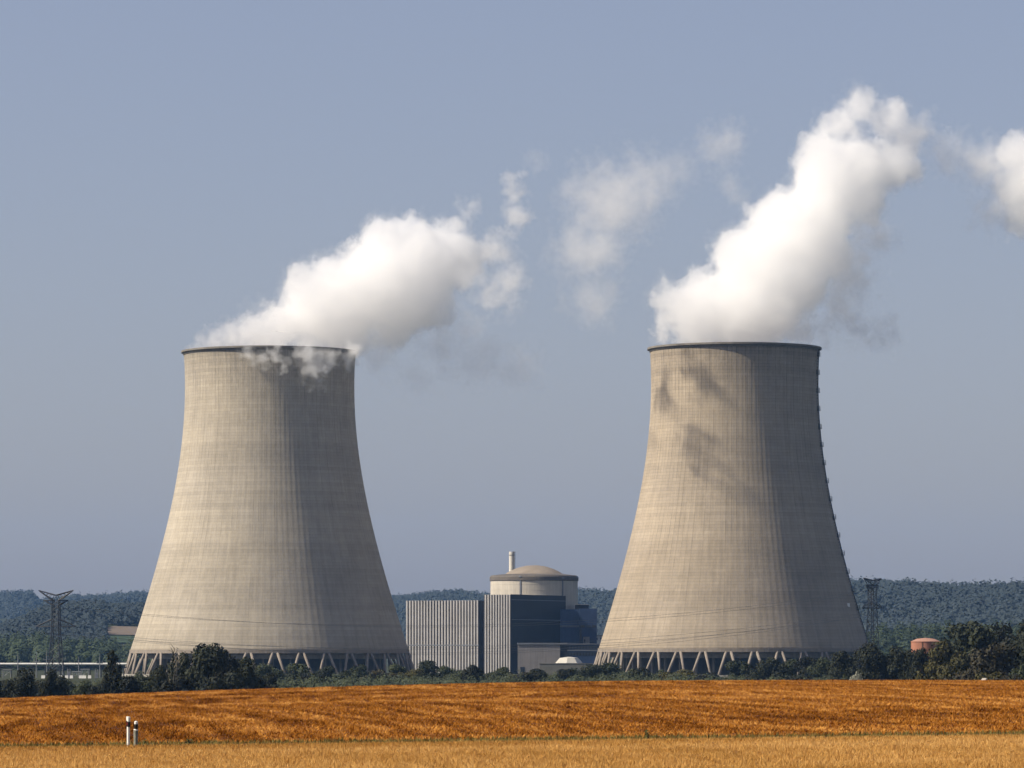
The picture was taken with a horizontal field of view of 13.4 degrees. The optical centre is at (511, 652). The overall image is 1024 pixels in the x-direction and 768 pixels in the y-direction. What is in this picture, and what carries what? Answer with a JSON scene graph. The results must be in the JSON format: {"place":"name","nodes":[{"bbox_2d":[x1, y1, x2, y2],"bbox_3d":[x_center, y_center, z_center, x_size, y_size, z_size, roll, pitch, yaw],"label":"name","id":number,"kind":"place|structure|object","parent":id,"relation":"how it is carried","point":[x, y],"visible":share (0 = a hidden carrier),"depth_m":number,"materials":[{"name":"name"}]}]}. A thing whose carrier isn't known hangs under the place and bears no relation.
{"place":"outdoors","nodes":[
{"label":"outdoors","id":0,"kind":"place"},
{"bbox_2d":[0,663,126,676],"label":"pipe bridge","id":1,"kind":"structure","parent":0,"point":[67,664],"depth_m":2119.53,"materials":[{"name":"white paint"}]},
{"bbox_2d":[108,635,134,642],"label":"meadow","id":2,"kind":"structure","parent":0,"point":[122,638],"depth_m":3688.46,"materials":[{"name":"green plant"}]},
{"bbox_2d":[108,626,137,634],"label":"building","id":3,"kind":"structure","parent":0,"point":[122,630],"depth_m":3768.61,"materials":[{"name":"beige concrete"}]},
{"bbox_2d":[0,600,1014,745],"bbox_3d":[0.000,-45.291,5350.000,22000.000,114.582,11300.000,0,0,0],"label":"ground","id":4,"kind":"structure","parent":0,"point":[74,679],"depth_m":2587.02,"materials":[{"name":"green plant"}]},
{"bbox_2d":[0,680,13,697],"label":"bush","id":5,"kind":"object","parent":4,"relation":"on","point":[1,682],"visible":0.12,"depth_m":898.89,"materials":[{"name":"green plant"}]},
{"bbox_2d":[1,666,38,697],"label":"leafy tree","id":6,"kind":"object","parent":4,"relation":"on","point":[22,685],"visible":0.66,"depth_m":888.74,"materials":[{"name":"green plant"}]},
{"bbox_2d":[36,668,71,696],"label":"leafy tree","id":7,"kind":"object","parent":4,"relation":"on","point":[51,684],"visible":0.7,"depth_m":898.81,"materials":[{"name":"green plant"}]},
{"bbox_2d":[35,590,76,676],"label":"pylon","id":8,"kind":"object","parent":4,"relation":"on","point":[52,603],"visible":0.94,"depth_m":1898.87,"materials":[{"name":"metal"}]},
{"bbox_2d":[36,613,861,647],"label":"power cable","id":9,"kind":"object","parent":8,"relation":"hanging from","point":[471,646],"visible":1,"depth_m":1979.67,"materials":[{"name":"metal"}]},
{"bbox_2d":[67,614,872,653],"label":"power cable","id":10,"kind":"object","parent":8,"relation":"hanging from","point":[489,653],"visible":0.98,"depth_m":1987.53,"materials":[{"name":"metal"}]},
{"bbox_2d":[76,614,877,648],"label":"power cable","id":11,"kind":"object","parent":8,"relation":"hanging from","point":[477,648],"visible":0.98,"depth_m":1986.39,"materials":[{"name":"metal"}]},
{"bbox_2d":[63,679,79,694],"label":"bush","id":12,"kind":"object","parent":4,"relation":"on","point":[70,686],"visible":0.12,"depth_m":929.16,"materials":[{"name":"green plant"}]},
{"bbox_2d":[0,596,144,644],"bbox_3d":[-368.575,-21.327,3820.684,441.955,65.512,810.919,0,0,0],"label":"hill woods","id":13,"kind":"object","parent":4,"relation":"on","point":[81,619],"visible":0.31,"depth_m":3837.17,"materials":[{"name":"green plant"}]},
{"bbox_2d":[0,628,152,670],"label":"tree belt","id":14,"kind":"object","parent":4,"relation":"on","point":[21,648],"visible":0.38,"depth_m":2838.33,"materials":[{"name":"green plant"}]},
{"bbox_2d":[69,680,98,695],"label":"bush","id":15,"kind":"object","parent":4,"relation":"on","point":[83,686],"visible":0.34,"depth_m":918.58,"materials":[{"name":"green plant"}]},
{"bbox_2d":[85,681,109,694],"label":"bush","id":16,"kind":"object","parent":4,"relation":"on","point":[99,689],"visible":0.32,"depth_m":898.70,"materials":[{"name":"green plant"}]},
{"bbox_2d":[101,650,123,693],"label":"conical tree","id":17,"kind":"object","parent":4,"relation":"on","point":[113,677],"visible":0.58,"depth_m":904.38,"materials":[{"name":"green plant"}]},
{"bbox_2d":[113,675,142,693],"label":"bush","id":18,"kind":"object","parent":4,"relation":"on","point":[130,684],"visible":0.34,"depth_m":896.96,"materials":[{"name":"green plant"}]},
{"bbox_2d":[133,671,157,692],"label":"bush","id":19,"kind":"object","parent":4,"relation":"on","point":[146,684],"visible":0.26,"depth_m":928.12,"materials":[{"name":"green plant"}]},
{"bbox_2d":[148,665,167,691],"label":"leafy tree","id":20,"kind":"object","parent":4,"relation":"on","point":[158,673],"visible":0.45,"depth_m":899.02,"materials":[{"name":"green plant"}]},
{"bbox_2d":[165,646,184,688],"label":"bare tree","id":21,"kind":"object","parent":4,"relation":"on","point":[174,671],"visible":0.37,"depth_m":867.75,"materials":[{"name":"green plant"}]},
{"bbox_2d":[157,674,199,691],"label":"bush","id":22,"kind":"object","parent":4,"relation":"on","point":[183,685],"visible":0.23,"depth_m":860.86,"materials":[{"name":"green plant"}]},
{"bbox_2d":[165,651,192,680],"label":"leafy tree","id":23,"kind":"object","parent":4,"relation":"on","point":[185,667],"visible":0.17,"depth_m":888.99,"materials":[{"name":"green plant"}]},
{"bbox_2d":[185,642,226,690],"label":"leafy tree","id":24,"kind":"object","parent":4,"relation":"on","point":[204,662],"visible":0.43,"depth_m":878.35,"materials":[{"name":"green plant"}]},
{"bbox_2d":[191,669,244,690],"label":"bush","id":25,"kind":"object","parent":4,"relation":"on","point":[214,683],"visible":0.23,"depth_m":858.27,"materials":[{"name":"green plant"}]},
{"bbox_2d":[212,649,239,687],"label":"leafy tree","id":26,"kind":"object","parent":4,"relation":"on","point":[229,666],"visible":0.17,"depth_m":888.83,"materials":[{"name":"green plant"}]},
{"bbox_2d":[235,657,258,688],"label":"leafy tree","id":27,"kind":"object","parent":4,"relation":"on","point":[247,670],"visible":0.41,"depth_m":899.33,"materials":[{"name":"green plant"}]},
{"bbox_2d":[250,672,278,688],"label":"bush","id":28,"kind":"object","parent":4,"relation":"on","point":[262,682],"visible":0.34,"depth_m":904.26,"materials":[{"name":"green plant"}]},
{"bbox_2d":[121,345,413,676],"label":"cooling tower","id":29,"kind":"structure","parent":4,"relation":"on","point":[269,526],"depth_m":2178.92,"materials":[{"name":"concrete"}]},
{"bbox_2d":[252,663,284,678],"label":"leafy tree","id":30,"kind":"object","parent":4,"relation":"on","point":[264,669],"visible":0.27,"depth_m":1298.74,"materials":[{"name":"green plant"}]},
{"bbox_2d":[269,669,295,680],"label":"bush","id":31,"kind":"object","parent":4,"relation":"on","point":[289,675],"visible":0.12,"depth_m":1317.34,"materials":[{"name":"green plant"}]},
{"bbox_2d":[286,663,309,678],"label":"leafy tree","id":32,"kind":"object","parent":4,"relation":"on","point":[300,668],"visible":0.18,"depth_m":1348.38,"materials":[{"name":"green plant"}]},
{"bbox_2d":[294,668,335,682],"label":"bush","id":33,"kind":"object","parent":4,"relation":"on","point":[308,674],"visible":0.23,"depth_m":1297.91,"materials":[{"name":"green plant"}]},
{"bbox_2d":[316,665,334,675],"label":"leafy tree","id":34,"kind":"object","parent":4,"relation":"on","point":[330,668],"visible":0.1,"depth_m":1397.91,"materials":[{"name":"green plant"}]},
{"bbox_2d":[330,670,360,680],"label":"bush","id":35,"kind":"object","parent":4,"relation":"on","point":[347,673],"visible":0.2,"depth_m":1358.88,"materials":[{"name":"green plant"}]},
{"bbox_2d":[348,664,369,678],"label":"leafy tree","id":36,"kind":"object","parent":4,"relation":"on","point":[361,669],"visible":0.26,"depth_m":1398.08,"materials":[{"name":"green plant"}]},
{"bbox_2d":[360,669,398,683],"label":"bush","id":37,"kind":"object","parent":4,"relation":"on","point":[379,672],"visible":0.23,"depth_m":1378.44,"materials":[{"name":"green plant"}]},
{"bbox_2d":[388,663,407,675],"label":"leafy tree","id":38,"kind":"object","parent":4,"relation":"on","point":[395,668],"visible":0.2,"depth_m":1398.80,"materials":[{"name":"green plant"}]},
{"bbox_2d":[396,669,425,679],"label":"bush","id":39,"kind":"object","parent":4,"relation":"on","point":[415,672],"visible":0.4,"depth_m":1377.74,"materials":[{"name":"green plant"}]},
{"bbox_2d":[417,660,441,680],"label":"leafy tree","id":40,"kind":"object","parent":4,"relation":"on","point":[427,666],"visible":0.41,"depth_m":1387.83,"materials":[{"name":"green plant"}]},
{"bbox_2d":[406,600,483,673],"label":"turbine hall","id":41,"kind":"structure","parent":4,"relation":"on","point":[462,634],"depth_m":2469.93,"materials":[{"name":"grey metal"}]},
{"bbox_2d":[438,666,456,676],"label":"leafy tree","id":42,"kind":"object","parent":4,"relation":"on","point":[446,670],"visible":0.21,"depth_m":1398.91,"materials":[{"name":"green plant"}]},
{"bbox_2d":[441,669,463,680],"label":"bush","id":43,"kind":"object","parent":4,"relation":"on","point":[459,671],"visible":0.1,"depth_m":1379.46,"materials":[{"name":"green plant"}]},
{"bbox_2d":[460,665,483,683],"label":"leafy tree","id":44,"kind":"object","parent":4,"relation":"on","point":[472,670],"visible":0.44,"depth_m":1249.34,"materials":[{"name":"green plant"}]},
{"bbox_2d":[0,669,955,694],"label":"undergrowth","id":45,"kind":"object","parent":4,"relation":"on","point":[345,682],"visible":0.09,"depth_m":1208.24,"materials":[{"name":"green plant"}]},
{"bbox_2d":[492,667,511,677],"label":"leafy tree","id":46,"kind":"object","parent":4,"relation":"on","point":[501,670],"visible":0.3,"depth_m":1387.48,"materials":[{"name":"green plant"}]},
{"bbox_2d":[0,575,1023,639],"bbox_3d":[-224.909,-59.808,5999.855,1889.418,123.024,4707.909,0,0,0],"label":"ridge woods","id":47,"kind":"object","parent":4,"relation":"on","point":[907,602],"visible":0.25,"depth_m":4650.71,"materials":[{"name":"green plant"}]},
{"bbox_2d":[509,552,514,570],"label":"vent stack","id":48,"kind":"object","parent":4,"relation":"on","point":[511,560],"visible":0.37,"depth_m":2558.56,"materials":[{"name":"paint"}]},
{"bbox_2d":[484,594,565,673],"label":"turbine hall","id":49,"kind":"structure","parent":4,"relation":"on","point":[505,614],"depth_m":2445.91,"materials":[{"name":"grey metal"}]},
{"bbox_2d":[517,668,546,681],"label":"leafy tree","id":50,"kind":"object","parent":4,"relation":"on","point":[536,674],"visible":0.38,"depth_m":1298.39,"materials":[{"name":"green plant"}]},
{"bbox_2d":[517,643,566,674],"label":"annex","id":51,"kind":"object","parent":4,"relation":"on","point":[531,657],"visible":0.68,"depth_m":2405.00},
{"bbox_2d":[554,669,573,681],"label":"leafy tree","id":52,"kind":"object","parent":4,"relation":"on","point":[563,674],"visible":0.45,"depth_m":1298.78,"materials":[{"name":"green plant"}]},
{"bbox_2d":[556,657,581,662],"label":"dome","id":53,"kind":"object","parent":4,"relation":"on","point":[568,660],"visible":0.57,"depth_m":2375.21,"materials":[{"name":"metal"}]},
{"bbox_2d":[560,604,596,643],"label":"auxiliary building","id":54,"kind":"structure","parent":4,"relation":"on","point":[578,631],"depth_m":2500.00,"materials":[{"name":"blue metal"}]},
{"bbox_2d":[580,625,595,639],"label":"window","id":55,"kind":"structure","parent":54,"relation":"in","point":[581,625],"depth_m":2496.67,"materials":[{"name":"glass"}]},
{"bbox_2d":[570,667,587,678],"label":"bush","id":56,"kind":"object","parent":4,"relation":"on","point":[575,670],"visible":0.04,"depth_m":1397.19,"materials":[{"name":"green plant"}]},
{"bbox_2d":[576,664,608,679],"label":"leafy tree","id":57,"kind":"object","parent":4,"relation":"on","point":[590,670],"visible":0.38,"depth_m":1379.29,"materials":[{"name":"green plant"}]},
{"bbox_2d":[599,662,622,676],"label":"leafy tree","id":58,"kind":"object","parent":4,"relation":"on","point":[611,667],"visible":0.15,"depth_m":1399.08,"materials":[{"name":"green plant"}]},
{"bbox_2d":[610,668,634,678],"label":"bush","id":59,"kind":"object","parent":4,"relation":"on","point":[629,671],"visible":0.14,"depth_m":1379.43,"materials":[{"name":"green plant"}]},
{"bbox_2d":[631,667,653,679],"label":"bush","id":60,"kind":"object","parent":4,"relation":"on","point":[647,673],"visible":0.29,"depth_m":1327.31,"materials":[{"name":"green plant"}]},
{"bbox_2d":[657,669,693,679],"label":"bush","id":61,"kind":"object","parent":4,"relation":"on","point":[665,675],"visible":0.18,"depth_m":1388.62,"materials":[{"name":"green plant"}]},
{"bbox_2d":[682,672,707,678],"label":"bush","id":62,"kind":"object","parent":4,"relation":"on","point":[686,674],"visible":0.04,"depth_m":1379.62,"materials":[{"name":"green plant"}]},
{"bbox_2d":[694,672,724,679],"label":"bush","id":63,"kind":"object","parent":4,"relation":"on","point":[700,676],"visible":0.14,"depth_m":1349.12,"materials":[{"name":"green plant"}]},
{"bbox_2d":[594,342,868,677],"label":"cooling tower","id":64,"kind":"structure","parent":4,"relation":"on","point":[734,511],"depth_m":2123.64,"materials":[{"name":"concrete"}]},
{"bbox_2d":[723,660,752,679],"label":"leafy tree","id":65,"kind":"object","parent":4,"relation":"on","point":[734,667],"visible":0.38,"depth_m":1378.40,"materials":[{"name":"green plant"}]},
{"bbox_2d":[741,669,765,679],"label":"bush","id":66,"kind":"object","parent":4,"relation":"on","point":[753,673],"visible":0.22,"depth_m":1297.90,"materials":[{"name":"green plant"}]},
{"bbox_2d":[755,657,788,678],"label":"leafy tree","id":67,"kind":"object","parent":4,"relation":"on","point":[769,667],"visible":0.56,"depth_m":1348.05,"materials":[{"name":"green plant"}]},
{"bbox_2d":[781,658,799,678],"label":"leafy tree","id":68,"kind":"object","parent":4,"relation":"on","point":[789,663],"visible":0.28,"depth_m":1377.69,"materials":[{"name":"green plant"}]},
{"bbox_2d":[780,674,812,679],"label":"bush","id":69,"kind":"object","parent":4,"relation":"on","point":[797,677],"visible":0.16,"depth_m":1195.82,"materials":[{"name":"green plant"}]},
{"bbox_2d":[793,656,818,678],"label":"leafy tree","id":70,"kind":"object","parent":4,"relation":"on","point":[805,663],"visible":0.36,"depth_m":1338.50,"materials":[{"name":"green plant"}]},
{"bbox_2d":[806,657,833,679],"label":"leafy tree","id":71,"kind":"object","parent":4,"relation":"on","point":[822,664],"visible":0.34,"depth_m":1298.05,"materials":[{"name":"green plant"}]},
{"bbox_2d":[825,650,857,679],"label":"leafy tree","id":72,"kind":"object","parent":4,"relation":"on","point":[842,666],"visible":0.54,"depth_m":1148.21,"materials":[{"name":"green plant"}]},
{"bbox_2d":[850,671,862,680],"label":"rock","id":73,"kind":"object","parent":4,"relation":"on","point":[855,677],"visible":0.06,"depth_m":849.48,"materials":[{"name":"beige stone"}]},
{"bbox_2d":[852,642,892,679],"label":"leafy tree","id":74,"kind":"object","parent":4,"relation":"on","point":[869,655],"visible":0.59,"depth_m":1117.42,"materials":[{"name":"green plant"}]},
{"bbox_2d":[862,578,882,665],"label":"pylon","id":75,"kind":"object","parent":4,"relation":"on","point":[871,587],"visible":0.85,"depth_m":2059.50,"materials":[{"name":"metal"}]},
{"bbox_2d":[44,591,860,625],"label":"power cable","id":76,"kind":"object","parent":75,"relation":"hanging from","point":[449,625],"visible":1,"depth_m":1973.40,"materials":[{"name":"metal"}]},
{"bbox_2d":[45,613,866,652],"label":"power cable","id":77,"kind":"object","parent":75,"relation":"hanging from","point":[487,651],"visible":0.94,"depth_m":1984.86,"materials":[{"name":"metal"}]},
{"bbox_2d":[69,591,875,626],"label":"power cable","id":78,"kind":"object","parent":75,"relation":"hanging from","point":[477,626],"visible":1,"depth_m":1980.04,"materials":[{"name":"metal"}]},
{"bbox_2d":[870,644,903,679],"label":"leafy tree","id":79,"kind":"object","parent":4,"relation":"on","point":[890,668],"visible":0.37,"depth_m":1116.79,"materials":[{"name":"green plant"}]},
{"bbox_2d":[894,649,915,679],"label":"leafy tree","id":80,"kind":"object","parent":4,"relation":"on","point":[904,661],"visible":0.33,"depth_m":1078.89,"materials":[{"name":"green plant"}]},
{"bbox_2d":[906,648,933,679],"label":"leafy tree","id":81,"kind":"object","parent":4,"relation":"on","point":[921,656],"visible":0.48,"depth_m":1006.90,"materials":[{"name":"green plant"}]},
{"bbox_2d":[911,638,939,656],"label":"storage tank","id":82,"kind":"object","parent":4,"relation":"on","point":[922,643],"visible":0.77,"depth_m":1495.86,"materials":[{"name":"metal"}]},
{"bbox_2d":[859,618,1021,667],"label":"tree belt","id":83,"kind":"object","parent":4,"relation":"on","point":[904,638],"visible":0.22,"depth_m":2843.61,"materials":[{"name":"green plant"}]},
{"bbox_2d":[915,639,971,679],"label":"leafy tree","id":84,"kind":"object","parent":4,"relation":"on","point":[940,658],"visible":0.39,"depth_m":998.88,"materials":[{"name":"green plant"}]},
{"bbox_2d":[942,667,976,679],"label":"bush","id":85,"kind":"object","parent":4,"relation":"on","point":[958,675],"visible":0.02,"depth_m":960.16,"materials":[{"name":"green plant"}]},
{"bbox_2d":[941,620,1014,672],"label":"leafy tree","id":86,"kind":"object","parent":4,"relation":"on","point":[973,637],"visible":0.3,"depth_m":1017.57,"materials":[{"name":"green plant"}]},
{"bbox_2d":[969,668,1001,679],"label":"bush","id":87,"kind":"object","parent":4,"relation":"on","point":[979,675],"visible":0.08,"depth_m":878.30,"materials":[{"name":"green plant"}]},
{"bbox_2d":[956,641,1018,679],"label":"leafy tree","id":88,"kind":"object","parent":4,"relation":"on","point":[992,656],"visible":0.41,"depth_m":938.90,"materials":[{"name":"green plant"}]},
{"bbox_2d":[986,621,1015,646],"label":"leafy tree","id":89,"kind":"object","parent":4,"relation":"on","point":[1002,631],"visible":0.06,"depth_m":1028.33,"materials":[{"name":"green plant"}]},
{"bbox_2d":[996,674,1022,680],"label":"bush","id":90,"kind":"object","parent":4,"relation":"on","point":[1016,677],"visible":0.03,"depth_m":870.27,"materials":[{"name":"green plant"}]},
{"bbox_2d":[1002,619,1023,673],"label":"leafy tree","id":91,"kind":"object","parent":4,"relation":"on","point":[1018,643],"visible":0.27,"depth_m":1007.78,"materials":[{"name":"green plant"}]},
{"bbox_2d":[1007,663,1023,679],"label":"bush","id":92,"kind":"object","parent":4,"relation":"on","point":[1016,671],"visible":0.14,"depth_m":898.76,"materials":[{"name":"green plant"}]},
{"bbox_2d":[0,733,1023,767],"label":"wheat","id":93,"kind":"object","parent":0,"point":[962,750],"visible":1,"depth_m":143.10,"materials":[{"name":"plant"}]},
{"bbox_2d":[0,679,1023,745],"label":"stubble field","id":94,"kind":"structure","parent":0,"point":[362,710],"depth_m":253.76,"materials":[{"name":"plant"}]},
{"bbox_2d":[0,728,1023,747],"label":"verge grass","id":95,"kind":"structure","parent":0,"point":[355,740],"depth_m":185.34,"materials":[{"name":"plant"}]},
{"bbox_2d":[0,0,1023,598],"label":"sky","id":96,"kind":"structure","parent":0,"point":[500,206],"materials":[{"name":"blue"}]},
{"bbox_2d":[490,565,578,608],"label":"reactor building","id":97,"kind":"structure","parent":0,"point":[534,580],"depth_m":2510.16,"materials":[{"name":"concrete"}]},
{"bbox_2d":[539,663,593,674],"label":"wall","id":98,"kind":"structure","parent":0,"point":[549,668],"depth_m":2362.00,"materials":[{"name":"grey concrete"}]},
{"bbox_2d":[567,644,602,662],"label":"office building","id":99,"kind":"structure","parent":0,"point":[585,654],"depth_m":2440.00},
{"bbox_2d":[567,652,596,655],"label":"window","id":100,"kind":"structure","parent":99,"relation":"in","point":[568,653],"depth_m":2440.03,"materials":[{"name":"blue glass"}]},
{"bbox_2d":[567,646,598,648],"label":"window","id":101,"kind":"structure","parent":99,"relation":"in","point":[568,647],"depth_m":2440.03,"materials":[{"name":"blue glass"}]},
{"bbox_2d":[597,635,603,654],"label":"service building","id":102,"kind":"structure","parent":0,"point":[599,638],"depth_m":2520.00,"materials":[{"name":"white paint"}]},
{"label":"verge","id":103,"kind":"structure","parent":0,"visible":0},
{"bbox_2d":[126,716,129,744],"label":"delineator post","id":104,"kind":"object","parent":103,"relation":"on","point":[128,728],"visible":0.77,"depth_m":177.95,"materials":[{"name":"white plastic"}]},
{"bbox_2d":[134,721,137,744],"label":"delineator post","id":105,"kind":"object","parent":103,"relation":"on","point":[135,732],"visible":0.67,"depth_m":176.43,"materials":[{"name":"white plastic"}]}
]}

